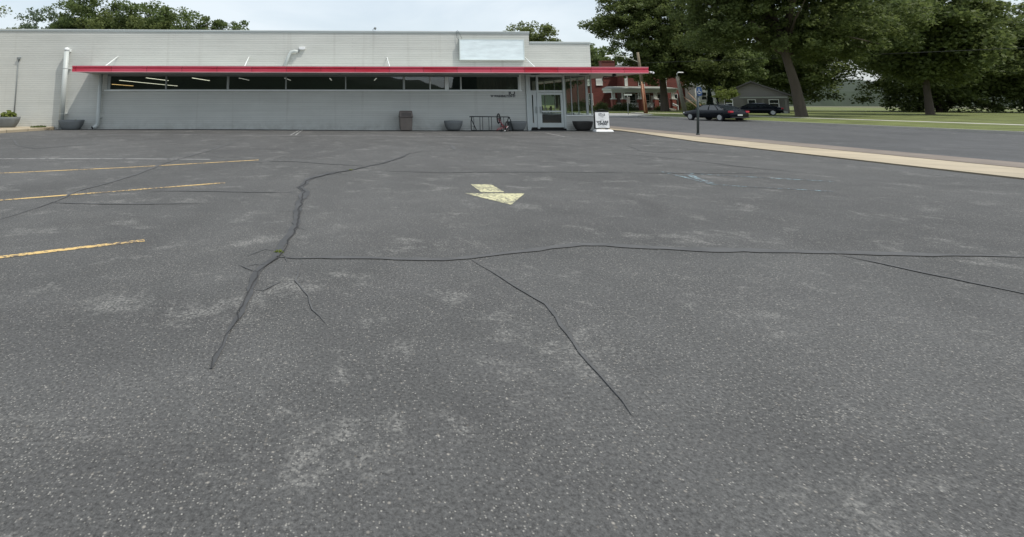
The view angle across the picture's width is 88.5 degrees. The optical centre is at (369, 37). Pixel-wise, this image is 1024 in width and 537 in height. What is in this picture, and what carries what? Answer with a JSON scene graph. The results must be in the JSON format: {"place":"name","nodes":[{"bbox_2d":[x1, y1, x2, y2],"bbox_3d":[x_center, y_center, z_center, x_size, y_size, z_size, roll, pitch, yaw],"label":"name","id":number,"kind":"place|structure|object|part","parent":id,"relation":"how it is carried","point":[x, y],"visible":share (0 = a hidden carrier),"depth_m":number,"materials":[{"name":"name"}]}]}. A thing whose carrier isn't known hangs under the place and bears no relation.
{"place":"outdoors","nodes":[
{"label":"outdoors","id":0,"kind":"place"},
{"bbox_2d":[0,127,54,132],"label":"concrete apron","id":1,"kind":"object","parent":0,"point":[14,129],"visible":0.54,"depth_m":25.85,"materials":[{"name":"beige concrete"}]},
{"bbox_2d":[0,117,20,127],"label":"planter","id":2,"kind":"object","parent":1,"relation":"on","point":[8,122],"visible":0.93,"depth_m":26.76,"materials":[{"name":"grey concrete"}]},
{"bbox_2d":[0,110,16,116],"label":"leafy plant","id":3,"kind":"object","parent":2,"relation":"in","point":[9,113],"visible":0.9,"depth_m":26.98,"materials":[{"name":"green plant"}]},
{"bbox_2d":[30,125,45,127],"bbox_3d":[-17.720,4.790,27.027,0.790,0.210,0.614,0,-7,-2],"label":"weed clump","id":4,"kind":"object","parent":1,"relation":"on","point":[38,126],"visible":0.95,"depth_m":26.86,"materials":[{"name":"green plant"}]},
{"bbox_2d":[0,29,653,130],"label":"store building","id":5,"kind":"structure","parent":0,"point":[50,77],"depth_m":28.74,"materials":[{"name":"painted brick"},{"name":"glass"},{"name":"paint"}]},
{"bbox_2d":[107,76,164,89],"bbox_3d":[-13.137,2.582,28.539,3.258,0.754,0.090,0,-7,-2],"label":"window","id":6,"kind":"structure","parent":5,"relation":"in","point":[109,77],"depth_m":28.46,"materials":[{"name":"grey"}]},
{"bbox_2d":[119,80,177,85],"bbox_3d":[-18.674,3.960,43.477,0.070,0.070,12.500,0,-7,-2],"label":"ceiling light","id":7,"kind":"object","parent":5,"relation":"attached to","point":[146,82],"visible":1,"depth_m":41.98,"materials":[{"name":"grey paint"}]},
{"bbox_2d":[166,76,226,89],"bbox_3d":[-9.774,2.597,28.656,3.468,0.754,0.090,0,-7,-2],"label":"window","id":8,"kind":"structure","parent":5,"relation":"in","point":[167,76],"depth_m":28.57,"materials":[{"name":"grey metal"}]},
{"bbox_2d":[229,77,285,89],"bbox_3d":[-6.406,2.613,28.772,3.268,0.754,0.090,0,-7,-2],"label":"window","id":9,"kind":"structure","parent":5,"relation":"in","point":[229,77],"depth_m":28.71,"materials":[{"name":"grey metal"}]},
{"bbox_2d":[286,77,345,89],"bbox_3d":[-3.073,2.628,28.888,3.398,0.754,0.090,0,-7,-2],"label":"window","id":10,"kind":"structure","parent":5,"relation":"in","point":[286,77],"depth_m":28.81,"materials":[{"name":"grey"}]},
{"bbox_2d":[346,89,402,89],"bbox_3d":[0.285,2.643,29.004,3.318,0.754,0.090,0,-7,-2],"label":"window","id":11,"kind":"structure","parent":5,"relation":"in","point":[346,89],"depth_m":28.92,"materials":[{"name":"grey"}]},
{"bbox_2d":[405,77,429,89],"bbox_3d":[2.708,2.654,29.088,1.528,0.754,0.090,0,-7,-2],"label":"window","id":12,"kind":"structure","parent":5,"relation":"in","point":[429,77],"depth_m":29.02,"materials":[{"name":"grey"}]},
{"bbox_2d":[461,77,518,89],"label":"window","id":13,"kind":"structure","parent":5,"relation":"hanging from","point":[493,83],"depth_m":29.63,"materials":[{"name":"black glass"}]},
{"bbox_2d":[456,30,524,59],"bbox_3d":[7.001,0.460,29.335,3.931,1.771,0.223,0,-7,-2],"label":"sign box","id":14,"kind":"object","parent":5,"relation":"attached to","point":[491,49],"visible":1,"depth_m":29.20,"materials":[{"name":"grey plastic"}]},
{"bbox_2d":[530,93,537,126],"bbox_3d":[9.466,4.173,29.060,0.340,1.985,0.136,0,-7,-2],"label":"door","id":15,"kind":"structure","parent":5,"relation":"in","point":[533,95],"depth_m":29.08,"materials":[{"name":"metal"}]},
{"bbox_2d":[539,93,563,126],"bbox_3d":[10.476,4.178,29.094,1.430,1.985,0.136,0,-7,-2],"label":"door","id":16,"kind":"structure","parent":5,"relation":"in","point":[561,124],"depth_m":29.09,"materials":[{"name":"metal"}]},
{"bbox_2d":[542,113,567,122],"bbox_3d":[11.433,5.170,31.817,1.900,0.760,0.600,0,-7,-2],"label":"counter","id":17,"kind":"object","parent":5,"relation":"on","point":[551,117],"visible":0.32,"depth_m":31.57,"materials":[{"name":"white plastic"}]},
{"bbox_2d":[0,129,1023,536],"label":"parking lot","id":18,"kind":"structure","parent":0,"point":[802,395],"depth_m":3.31,"materials":[{"name":"grey asphalt"}]},
{"bbox_2d":[58,120,84,129],"bbox_3d":[-16.211,4.757,27.447,1.258,0.520,0.692,0,-7,-2],"label":"planter","id":19,"kind":"object","parent":18,"relation":"on","point":[70,124],"visible":1,"depth_m":27.17,"materials":[{"name":"grey concrete"}]},
{"bbox_2d":[0,239,144,257],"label":"parking stripe","id":20,"kind":"object","parent":18,"relation":"on","point":[63,249],"visible":1,"depth_m":5.42,"materials":[{"name":"yellow paint"}]},
{"bbox_2d":[0,158,209,159],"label":"parking stripe","id":21,"kind":"object","parent":18,"relation":"on","point":[71,158],"visible":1,"depth_m":14.09,"materials":[{"name":"yellow paint"}]},
{"bbox_2d":[0,182,224,200],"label":"parking stripe","id":22,"kind":"object","parent":18,"relation":"on","point":[108,191],"visible":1,"depth_m":8.90,"materials":[{"name":"yellow paint"}]},
{"bbox_2d":[52,202,177,203],"bbox_3d":[-3.853,2.575,7.836,2.434,0.001,0.112,0,-7,1],"label":"sealed crack","id":23,"kind":"object","parent":18,"relation":"on","point":[115,203],"visible":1,"depth_m":7.82,"materials":[{"name":"grey asphalt"}]},
{"bbox_2d":[4,137,246,217],"bbox_3d":[-5.221,3.422,14.654,0.294,0.079,15.871,0,-7,-1],"label":"sealed crack","id":24,"kind":"object","parent":18,"relation":"on","point":[128,176],"visible":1,"depth_m":10.70,"materials":[{"name":"grey asphalt"}]},
{"bbox_2d":[7,160,250,172],"bbox_3d":[-6.557,3.120,12.022,7.914,0.006,0.307,4,-8,-25],"label":"parking stripe","id":25,"kind":"object","parent":18,"relation":"on","point":[123,167],"visible":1,"depth_m":12.21,"materials":[{"name":"yellow paint"}]},
{"bbox_2d":[161,190,298,192],"bbox_3d":[-2.658,2.715,8.911,2.875,0.001,0.102,-1,-7,4],"label":"sealed crack","id":26,"kind":"object","parent":18,"relation":"on","point":[222,191],"visible":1,"depth_m":8.88,"materials":[{"name":"grey asphalt"}]},
{"bbox_2d":[294,261,325,322],"bbox_3d":[-0.561,2.116,4.311,0.140,0.001,1.574,2,-8,-14],"label":"sealed crack","id":27,"kind":"object","parent":18,"relation":"on","point":[296,281],"visible":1,"depth_m":4.19,"materials":[{"name":"grey asphalt"}]},
{"bbox_2d":[210,151,421,367],"bbox_3d":[-0.520,2.817,9.731,1.821,0.008,13.557,-1,-8,11],"label":"sealed crack","id":28,"kind":"object","parent":18,"relation":"on","point":[281,244],"visible":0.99,"depth_m":5.22,"materials":[{"name":"grey asphalt"}]},
{"bbox_2d":[399,111,412,129],"bbox_3d":[2.008,4.621,28.105,0.740,1.060,0.742,0,-7,-2],"label":"trash can","id":29,"kind":"object","parent":18,"relation":"on","point":[405,119],"visible":1,"depth_m":27.77,"materials":[{"name":"brown"}]},
{"bbox_2d":[444,120,462,130],"bbox_3d":[4.666,4.916,28.161,1.037,0.530,0.830,0,-7,-2],"label":"planter","id":30,"kind":"object","parent":18,"relation":"on","point":[453,125],"visible":1,"depth_m":27.85,"materials":[{"name":"grey concrete"}]},
{"bbox_2d":[469,116,513,130],"bbox_3d":[6.732,4.772,28.007,2.403,0.807,0.576,0,-7,-2],"label":"bike rack","id":31,"kind":"object","parent":18,"relation":"on","point":[510,126],"visible":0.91,"depth_m":27.99,"materials":[{"name":"black metal"}]},
{"bbox_2d":[466,184,524,203],"bbox_3d":[2.149,2.699,8.759,0.977,0.001,1.930,3,-8,-19],"label":"painted arrow","id":32,"kind":"object","parent":18,"relation":"on","point":[509,198],"visible":1,"depth_m":8.62,"materials":[{"name":"paint"}]},
{"bbox_2d":[497,113,508,130],"bbox_3d":[7.272,4.671,27.732,0.680,0.981,0.818,-6,-10,39],"label":"bicycle","id":33,"kind":"object","parent":18,"relation":"on","point":[505,126],"visible":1,"depth_m":27.77,"materials":[{"name":"red metal"}]},
{"bbox_2d":[508,121,526,130],"bbox_3d":[8.280,4.978,28.402,1.038,0.500,0.623,0,-7,-2],"label":"planter","id":34,"kind":"object","parent":18,"relation":"on","point":[519,125],"visible":0.75,"depth_m":28.14,"materials":[{"name":"grey concrete"}]},
{"bbox_2d":[472,259,631,413],"bbox_3d":[1.274,2.051,3.812,0.235,0.001,2.588,1,-7,-7],"label":"sealed crack","id":35,"kind":"object","parent":18,"relation":"on","point":[563,327],"visible":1,"depth_m":3.44,"materials":[{"name":"grey asphalt"}]},
{"bbox_2d":[572,121,592,130],"bbox_3d":[12.019,4.988,28.482,1.097,0.500,0.768,0,-7,-2],"label":"planter","id":36,"kind":"object","parent":18,"relation":"on","point":[583,125],"visible":1,"depth_m":28.20,"materials":[{"name":"black"}]},
{"bbox_2d":[593,109,613,131],"bbox_3d":[12.731,4.540,27.609,1.014,1.214,0.416,1,-7,-5],"label":"sandwich board","id":37,"kind":"object","parent":18,"relation":"on","point":[601,122],"visible":1,"depth_m":27.54,"materials":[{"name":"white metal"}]},
{"bbox_2d":[276,243,1023,259],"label":"sealed crack","id":38,"kind":"object","parent":18,"relation":"on","point":[714,249],"visible":1,"depth_m":5.29,"materials":[{"name":"black asphalt"}]},
{"bbox_2d":[686,174,712,182],"bbox_3d":[6.814,2.924,10.487,0.180,0.001,1.316,-2,-8,15],"label":"faded blue marking","id":39,"kind":"object","parent":18,"relation":"on","point":[694,176],"visible":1,"depth_m":10.44,"materials":[{"name":"paint"}]},
{"bbox_2d":[609,152,812,173],"bbox_3d":[8.633,3.344,13.742,0.297,0.001,5.949,3,-8,-24],"label":"sealed crack","id":40,"kind":"object","parent":18,"relation":"on","point":[717,163],"visible":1,"depth_m":12.79,"materials":[{"name":"grey asphalt"}]},
{"bbox_2d":[658,171,834,181],"bbox_3d":[7.901,2.960,10.765,3.058,0.001,0.063,-4,-8,28],"label":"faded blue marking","id":41,"kind":"object","parent":18,"relation":"on","point":[746,176],"visible":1,"depth_m":10.73,"materials":[{"name":"paint"}]},
{"bbox_2d":[668,173,833,191],"bbox_3d":[7.021,2.846,9.886,0.955,0.001,2.936,5,-9,-32],"label":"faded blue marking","id":42,"kind":"object","parent":18,"relation":"on","point":[744,186],"visible":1,"depth_m":9.50,"materials":[{"name":"paint"}]},
{"bbox_2d":[831,252,1023,292],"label":"sealed crack","id":43,"kind":"object","parent":18,"relation":"on","point":[937,274],"visible":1,"depth_m":4.58,"materials":[{"name":"grey asphalt"}]},
{"bbox_2d":[0,0,1023,80],"label":"sky","id":44,"kind":"structure","parent":0,"point":[338,15],"materials":[{"name":"white"}]},
{"bbox_2d":[569,113,642,115],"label":"cross street","id":45,"kind":"structure","parent":0,"point":[619,114],"depth_m":70.62,"materials":[{"name":"grey asphalt"}]},
{"bbox_2d":[624,94,631,114],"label":"street sign","id":46,"kind":"object","parent":45,"relation":"on","point":[628,99],"visible":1,"depth_m":69.69,"materials":[{"name":"grey metal"}]},
{"bbox_2d":[541,79,1018,106],"bbox_3d":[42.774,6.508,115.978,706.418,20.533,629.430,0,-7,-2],"label":"wooded hill","id":47,"kind":"structure","parent":0,"point":[848,90],"depth_m":263.08,"materials":[{"name":"green plant"}]},
{"bbox_2d":[542,105,1023,124],"bbox_3d":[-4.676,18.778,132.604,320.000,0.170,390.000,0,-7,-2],"label":"lawn","id":48,"kind":"structure","parent":0,"point":[1015,116],"depth_m":64.65,"materials":[{"name":"green plant"}]},
{"bbox_2d":[0,5,42,28],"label":"tree","id":49,"kind":"object","parent":48,"relation":"on","point":[3,6],"depth_m":83.50,"materials":[{"name":"green plant"}]},
{"bbox_2d":[14,7,69,28],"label":"tree","id":50,"kind":"object","parent":48,"relation":"on","point":[33,18],"visible":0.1,"depth_m":83.57,"materials":[{"name":"green plant"}]},
{"bbox_2d":[43,13,84,28],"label":"tree","id":51,"kind":"object","parent":48,"relation":"on","point":[50,17],"visible":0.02,"depth_m":83.65,"materials":[{"name":"green plant"}]},
{"bbox_2d":[41,0,123,28],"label":"tree","id":52,"kind":"object","parent":48,"relation":"on","point":[78,7],"visible":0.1,"depth_m":80.58,"materials":[{"name":"green plant"}]},
{"bbox_2d":[71,10,127,28],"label":"tree","id":53,"kind":"object","parent":48,"relation":"on","point":[83,23],"visible":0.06,"depth_m":78.94,"materials":[{"name":"green plant"}]},
{"bbox_2d":[94,0,164,28],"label":"tree","id":54,"kind":"object","parent":48,"relation":"on","point":[132,9],"visible":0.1,"depth_m":83.50,"materials":[{"name":"green plant"}]},
{"bbox_2d":[126,15,179,29],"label":"tree","id":55,"kind":"object","parent":48,"relation":"on","point":[130,24],"visible":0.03,"depth_m":79.09,"materials":[{"name":"green plant"}]},
{"bbox_2d":[121,5,186,29],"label":"tree","id":56,"kind":"object","parent":48,"relation":"on","point":[161,16],"visible":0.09,"depth_m":81.58,"materials":[{"name":"green plant"}]},
{"bbox_2d":[133,5,214,29],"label":"tree","id":57,"kind":"object","parent":48,"relation":"on","point":[186,17],"visible":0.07,"depth_m":82.22,"materials":[{"name":"green plant"}]},
{"bbox_2d":[191,16,219,29],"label":"tree","id":58,"kind":"object","parent":48,"relation":"on","point":[202,24],"visible":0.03,"depth_m":84.66,"materials":[{"name":"green plant"}]},
{"bbox_2d":[198,19,249,29],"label":"tree","id":59,"kind":"object","parent":48,"relation":"on","point":[222,24],"visible":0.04,"depth_m":84.18,"materials":[{"name":"green plant"}]},
{"bbox_2d":[505,20,560,89],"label":"tree","id":60,"kind":"object","parent":48,"relation":"on","point":[545,30],"visible":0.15,"depth_m":84.02,"materials":[{"name":"green plant"}]},
{"bbox_2d":[555,88,561,108],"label":"tree","id":61,"kind":"object","parent":48,"relation":"on","point":[557,103],"depth_m":130.36,"materials":[{"name":"green plant"}]},
{"bbox_2d":[538,80,584,110],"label":"tree","id":62,"kind":"object","parent":48,"relation":"on","point":[550,86],"visible":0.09,"depth_m":95.03,"materials":[{"name":"green plant"}]},
{"bbox_2d":[567,98,596,110],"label":"bush","id":63,"kind":"object","parent":48,"relation":"on","point":[582,106],"visible":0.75,"depth_m":91.58,"materials":[{"name":"green plant"}]},
{"bbox_2d":[593,100,609,110],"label":"bush","id":64,"kind":"object","parent":48,"relation":"on","point":[602,105],"visible":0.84,"depth_m":94.90,"materials":[{"name":"green plant"}]},
{"bbox_2d":[590,43,626,66],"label":"tree","id":65,"kind":"object","parent":48,"relation":"on","point":[595,57],"visible":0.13,"depth_m":129.61,"materials":[{"name":"green plant"}]},
{"bbox_2d":[609,101,637,110],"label":"bush","id":66,"kind":"object","parent":48,"relation":"on","point":[620,107],"visible":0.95,"depth_m":93.51,"materials":[{"name":"green plant"}]},
{"bbox_2d":[566,61,685,110],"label":"brick house","id":67,"kind":"structure","parent":48,"relation":"on","point":[611,91],"depth_m":101.60,"materials":[{"name":"red brick"}]},
{"bbox_2d":[588,93,592,104],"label":"window","id":68,"kind":"structure","parent":67,"relation":"in","point":[588,93],"depth_m":103.35,"materials":[{"name":"white paint"}]},
{"bbox_2d":[596,78,602,85],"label":"window","id":69,"kind":"structure","parent":67,"relation":"in","point":[599,82],"depth_m":103.83,"materials":[{"name":"white paint"}]},
{"bbox_2d":[625,94,635,104],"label":"window","id":70,"kind":"structure","parent":67,"relation":"in","point":[632,97],"depth_m":101.13,"materials":[{"name":"white paint"}]},
{"bbox_2d":[645,94,650,106],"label":"window","id":71,"kind":"structure","parent":67,"relation":"in","point":[647,95],"depth_m":101.20,"materials":[{"name":"white paint"}]},
{"bbox_2d":[577,0,746,110],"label":"tree","id":72,"kind":"object","parent":48,"relation":"on","point":[647,35],"visible":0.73,"depth_m":85.56,"materials":[{"name":"green plant"}]},
{"bbox_2d":[679,99,705,110],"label":"bush","id":73,"kind":"object","parent":48,"relation":"on","point":[690,106],"visible":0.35,"depth_m":96.39,"materials":[{"name":"green plant"}]},
{"bbox_2d":[682,82,716,104],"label":"white house","id":74,"kind":"structure","parent":48,"relation":"on","point":[692,93],"depth_m":98.87,"materials":[{"name":"white paint"}]},
{"bbox_2d":[701,92,706,99],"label":"window","id":75,"kind":"structure","parent":74,"relation":"in","point":[704,94],"depth_m":98.64,"materials":[{"name":"white paint"}]},
{"bbox_2d":[706,87,713,103],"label":"cypress tree","id":76,"kind":"object","parent":48,"relation":"on","point":[709,98],"visible":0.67,"depth_m":81.25,"materials":[{"name":"green plant"}]},
{"bbox_2d":[716,82,722,103],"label":"cypress tree","id":77,"kind":"object","parent":48,"relation":"on","point":[717,98],"visible":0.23,"depth_m":81.51,"materials":[{"name":"green plant"}]},
{"bbox_2d":[712,85,739,104],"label":"tree","id":78,"kind":"object","parent":48,"relation":"on","point":[728,95],"visible":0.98,"depth_m":66.37,"materials":[{"name":"green plant"}]},
{"bbox_2d":[701,44,769,93],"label":"tree","id":79,"kind":"object","parent":48,"relation":"on","point":[741,74],"visible":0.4,"depth_m":85.64,"materials":[{"name":"green plant"}]},
{"bbox_2d":[719,81,791,112],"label":"grey bungalow","id":80,"kind":"object","parent":48,"relation":"on","point":[751,92],"visible":0.51,"depth_m":75.49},
{"bbox_2d":[724,99,732,105],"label":"window","id":81,"kind":"structure","parent":80,"relation":"in","point":[727,103],"depth_m":77.54,"materials":[{"name":"white paint"}]},
{"bbox_2d":[747,99,755,102],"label":"window","id":82,"kind":"structure","parent":80,"relation":"in","point":[749,100],"depth_m":75.98,"materials":[{"name":"white paint"}]},
{"bbox_2d":[768,99,779,106],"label":"window","id":83,"kind":"structure","parent":80,"relation":"in","point":[775,102],"depth_m":74.36,"materials":[{"name":"white paint"}]},
{"bbox_2d":[737,103,783,114],"bbox_3d":[46.879,8.725,61.450,5.280,1.452,2.320,-5,-9,33],"label":"parked car","id":84,"kind":"object","parent":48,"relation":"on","point":[769,109],"visible":0.66,"depth_m":60.35,"materials":[{"name":"black paint"}]},
{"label":"windows","id":85,"kind":"part","parent":84,"relation":"part of","materials":[{"name":"black glass"}]},
{"bbox_2d":[665,0,941,116],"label":"tree","id":86,"kind":"object","parent":48,"relation":"on","point":[805,33],"visible":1,"depth_m":53.79,"materials":[{"name":"green plant"}]},
{"bbox_2d":[746,6,863,104],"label":"tree","id":87,"kind":"object","parent":48,"relation":"on","point":[821,74],"visible":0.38,"depth_m":89.43,"materials":[{"name":"green plant"}]},
{"bbox_2d":[837,18,1023,111],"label":"tree","id":88,"kind":"object","parent":48,"relation":"on","point":[967,95],"visible":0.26,"depth_m":81.00,"materials":[{"name":"green plant"}]},
{"bbox_2d":[848,0,1019,114],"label":"tree","id":89,"kind":"object","parent":48,"relation":"on","point":[968,26],"visible":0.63,"depth_m":60.61,"materials":[{"name":"green plant"}]},
{"bbox_2d":[940,0,1023,112],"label":"tree","id":90,"kind":"object","parent":48,"relation":"on","point":[1013,73],"visible":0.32,"depth_m":76.67,"materials":[{"name":"green plant"}]},
{"bbox_2d":[609,116,1023,162],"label":"side street","id":91,"kind":"structure","parent":0,"point":[997,146],"depth_m":24.08,"materials":[{"name":"grey asphalt"}]},
{"bbox_2d":[683,104,749,120],"bbox_3d":[31.399,6.846,46.005,2.320,1.452,5.280,1,-8,-10],"label":"parked car","id":92,"kind":"object","parent":91,"relation":"on","point":[720,112],"visible":0.91,"depth_m":44.73,"materials":[{"name":"black paint"}]},
{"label":"windows","id":93,"kind":"part","parent":92,"relation":"part of","materials":[{"name":"grey glass"}]},
{"bbox_2d":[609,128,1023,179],"bbox_3d":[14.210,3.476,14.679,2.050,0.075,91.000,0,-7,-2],"label":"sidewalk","id":94,"kind":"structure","parent":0,"point":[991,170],"depth_m":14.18,"materials":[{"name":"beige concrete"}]},
{"bbox_2d":[610,126,1023,167],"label":"paved verge","id":95,"kind":"structure","parent":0,"point":[960,159],"depth_m":16.17,"materials":[{"name":"beige concrete"}]},
{"bbox_2d":[696,87,701,134],"bbox_3d":[15.831,3.533,24.296,0.416,2.285,0.159,-1,-7,7],"label":"parking sign","id":96,"kind":"object","parent":95,"relation":"on","point":[698,91],"visible":1,"depth_m":24.33,"materials":[{"name":"blue"}]},
{"bbox_2d":[631,112,1022,124],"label":"footpath","id":97,"kind":"structure","parent":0,"point":[865,119],"depth_m":42.04,"materials":[{"name":"beige concrete"}]},
{"bbox_2d":[645,113,1023,131],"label":"grass verge","id":98,"kind":"object","parent":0,"point":[944,125],"depth_m":36.16,"materials":[{"name":"green plant"}]},
{"bbox_2d":[604,52,647,112],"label":"utility pole","id":99,"kind":"object","parent":98,"relation":"on","point":[645,110],"visible":0.95,"depth_m":72.99,"materials":[{"name":"brown"}]},
{"bbox_2d":[650,48,1013,62],"bbox_3d":[61.545,1.409,54.453,60.208,0.276,0.036,-6,-10,39],"label":"overhead wire","id":100,"kind":"object","parent":99,"relation":"attached to","point":[869,54],"visible":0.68,"depth_m":56.66,"materials":[{"name":"black metal"}]},
{"bbox_2d":[676,72,686,113],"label":"street lamp","id":101,"kind":"object","parent":98,"relation":"on","point":[682,101],"visible":0.84,"depth_m":65.91,"materials":[{"name":"grey metal"}]},
{"bbox_2d":[635,113,1023,134],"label":"kerb","id":102,"kind":"structure","parent":98,"relation":"on","point":[943,129],"depth_m":33.00,"materials":[{"name":"concrete"}]}
]}

